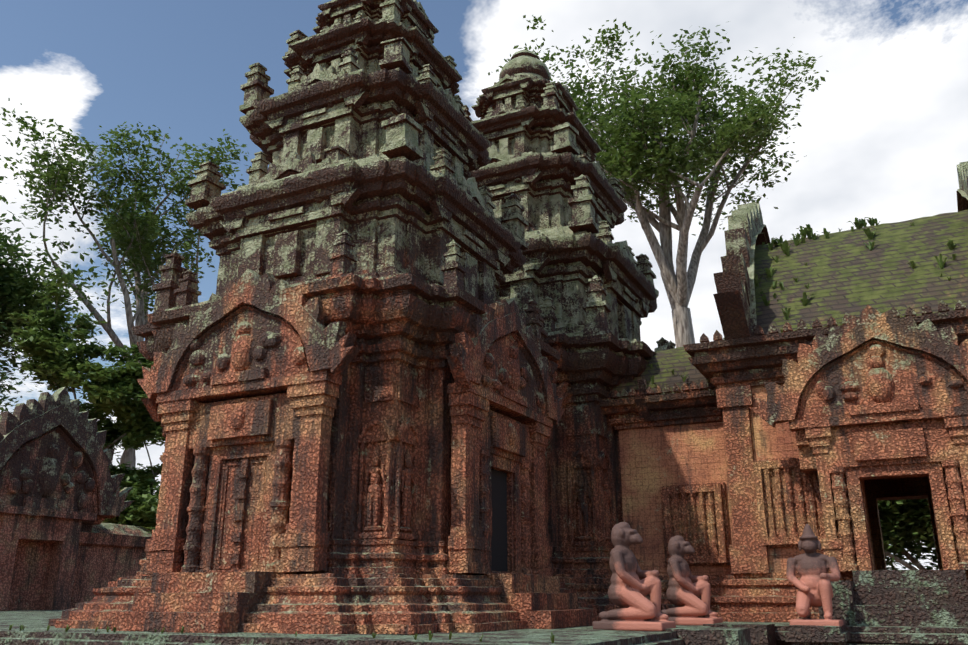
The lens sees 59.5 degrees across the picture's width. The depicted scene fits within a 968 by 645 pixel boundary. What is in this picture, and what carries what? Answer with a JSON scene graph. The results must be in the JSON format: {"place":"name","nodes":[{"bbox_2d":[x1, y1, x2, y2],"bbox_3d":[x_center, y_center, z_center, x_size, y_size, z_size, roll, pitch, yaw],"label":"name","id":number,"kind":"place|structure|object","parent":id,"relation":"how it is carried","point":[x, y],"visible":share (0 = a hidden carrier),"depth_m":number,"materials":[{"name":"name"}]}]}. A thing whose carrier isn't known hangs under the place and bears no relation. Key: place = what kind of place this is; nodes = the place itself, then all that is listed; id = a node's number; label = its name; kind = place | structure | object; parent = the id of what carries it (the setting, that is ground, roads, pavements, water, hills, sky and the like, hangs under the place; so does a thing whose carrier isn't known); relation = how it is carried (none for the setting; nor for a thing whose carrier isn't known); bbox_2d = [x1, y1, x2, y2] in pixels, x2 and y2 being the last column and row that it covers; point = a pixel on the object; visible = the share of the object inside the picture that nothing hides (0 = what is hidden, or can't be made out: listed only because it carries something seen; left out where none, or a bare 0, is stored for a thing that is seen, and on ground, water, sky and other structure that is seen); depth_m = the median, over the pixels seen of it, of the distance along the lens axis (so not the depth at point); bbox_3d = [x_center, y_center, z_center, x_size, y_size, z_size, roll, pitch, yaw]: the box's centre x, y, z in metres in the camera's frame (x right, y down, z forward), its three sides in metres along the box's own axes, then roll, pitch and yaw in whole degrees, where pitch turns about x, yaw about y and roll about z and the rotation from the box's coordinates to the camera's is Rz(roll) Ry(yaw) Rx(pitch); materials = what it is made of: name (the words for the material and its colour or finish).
{"place":"outdoors","nodes":[
{"label":"outdoors","id":0,"kind":"place"},
{"bbox_2d":[0,176,123,405],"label":"tree","id":1,"kind":"object","parent":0,"point":[17,294],"depth_m":27.92,"materials":[{"name":"green plant"}]},
{"bbox_2d":[2,268,165,532],"bbox_3d":[-9.768,3.856,24.108,5.854,10.142,6.519,-9,-20,25],"label":"narrow tree","id":2,"kind":"object","parent":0,"point":[117,393],"depth_m":23.69,"materials":[{"name":"green plant"}]},
{"bbox_2d":[0,98,250,469],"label":"tall tree","id":3,"kind":"object","parent":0,"point":[149,247],"depth_m":32.89,"materials":[{"name":"green plant"}]},
{"bbox_2d":[0,0,967,569],"label":"sky","id":4,"kind":"structure","parent":0,"point":[884,138],"materials":[{"name":"white"}]},
{"bbox_2d":[491,469,506,571],"bbox_3d":[0.131,2.122,9.085,0.012,1.070,0.520,-9,-20,25],"label":"doorway","id":5,"kind":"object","parent":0,"point":[499,524],"visible":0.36,"depth_m":9.13,"materials":[{"name":"black"}]},
{"bbox_2d":[488,15,828,347],"bbox_3d":[7.493,-0.808,32.967,13.030,24.249,12.208,-9,-20,25],"label":"tree","id":6,"kind":"object","parent":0,"point":[623,114],"depth_m":32.63,"materials":[{"name":"green plant"}]},
{"bbox_2d":[619,422,733,574],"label":"antarala walls","id":7,"kind":"structure","parent":0,"point":[653,460],"depth_m":11.88,"materials":[{"name":"orange stone"}]},
{"bbox_2d":[744,384,943,573],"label":"mandapa walls","id":8,"kind":"structure","parent":0,"point":[777,441],"depth_m":11.02,"materials":[{"name":"orange stone"}]},
{"bbox_2d":[877,499,938,569],"bbox_3d":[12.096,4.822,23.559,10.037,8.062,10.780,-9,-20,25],"label":"tree","id":9,"kind":"object","parent":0,"point":[891,527],"depth_m":21.46,"materials":[{"name":"green plant"}]},
{"bbox_3d":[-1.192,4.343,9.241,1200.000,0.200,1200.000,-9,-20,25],"label":"ground","id":10,"kind":"structure","parent":0,"visible":0},
{"bbox_2d":[0,387,152,610],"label":"temple building","id":11,"kind":"structure","parent":10,"relation":"on","point":[62,498],"depth_m":18.88,"materials":[{"name":"brown stone"}]},
{"bbox_2d":[0,569,967,644],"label":"platform","id":12,"kind":"structure","parent":10,"relation":"on","point":[900,607],"depth_m":8.09,"materials":[{"name":"stone"}]},
{"bbox_2d":[48,0,600,633],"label":"tower","id":13,"kind":"structure","parent":12,"relation":"on","point":[352,400],"depth_m":8.60,"materials":[{"name":"stone"}]},
{"bbox_2d":[9,217,956,642],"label":"roof plants","id":14,"kind":"object","parent":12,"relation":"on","point":[805,233],"visible":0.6,"depth_m":11.88,"materials":[{"name":"green plant"}]},
{"bbox_2d":[462,50,683,620],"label":"tower","id":15,"kind":"structure","parent":12,"relation":"on","point":[582,280],"depth_m":13.18,"materials":[{"name":"stone"}]},
{"bbox_2d":[593,522,675,630],"bbox_3d":[1.379,2.349,7.889,0.647,0.964,0.535,-9,-20,25],"label":"kneeling statue","id":16,"kind":"object","parent":12,"relation":"on","point":[629,588],"visible":0.98,"depth_m":7.74,"materials":[{"name":"pink stone"}]},
{"bbox_2d":[597,380,733,616],"bbox_3d":[3.288,2.799,12.846,2.306,3.154,3.271,-9,-20,25],"label":"antarala","id":17,"kind":"object","parent":12,"relation":"on","point":[695,516],"visible":0.44,"depth_m":11.63,"materials":[{"name":"stone"}]},
{"bbox_2d":[611,347,709,394],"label":"roof","id":18,"kind":"structure","parent":17,"relation":"attached to","point":[665,363],"depth_m":12.35,"materials":[{"name":"green tile"}]},
{"bbox_2d":[660,535,722,624],"bbox_3d":[2.206,2.803,9.246,0.627,0.934,0.519,-9,-20,25],"label":"kneeling statue","id":19,"kind":"object","parent":12,"relation":"on","point":[686,588],"visible":0.88,"depth_m":9.12,"materials":[{"name":"pink stone"}]},
{"bbox_2d":[786,524,844,625],"bbox_3d":[3.323,2.545,8.562,0.519,1.003,0.627,-9,-20,25],"label":"guardian statue","id":20,"kind":"object","parent":12,"relation":"on","point":[812,567],"visible":0.85,"depth_m":8.50,"materials":[{"name":"stone"}]},
{"bbox_2d":[683,300,967,621],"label":"temple building","id":21,"kind":"structure","parent":12,"relation":"on","point":[869,392],"depth_m":10.03,"materials":[{"name":"stone"}]},
{"bbox_2d":[713,161,967,339],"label":"mandapa gables","id":22,"kind":"object","parent":21,"relation":"attached to","point":[746,232],"visible":0.48,"depth_m":11.27,"materials":[{"name":"grey stone"}]},
{"bbox_2d":[754,210,967,334],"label":"roof","id":23,"kind":"structure","parent":21,"relation":"attached to","point":[842,273],"depth_m":11.31,"materials":[{"name":"green tile"}]},
{"bbox_3d":[-33.344,3.487,39.489,14.712,20.133,12.747,-9,-20,25],"label":"tree wood","id":24,"kind":"object","parent":10,"relation":"on","visible":0},
{"bbox_2d":[0,350,42,412],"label":"tree","id":25,"kind":"object","parent":24,"relation":"on","point":[4,395],"visible":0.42,"depth_m":41.82,"materials":[{"name":"green plant"}]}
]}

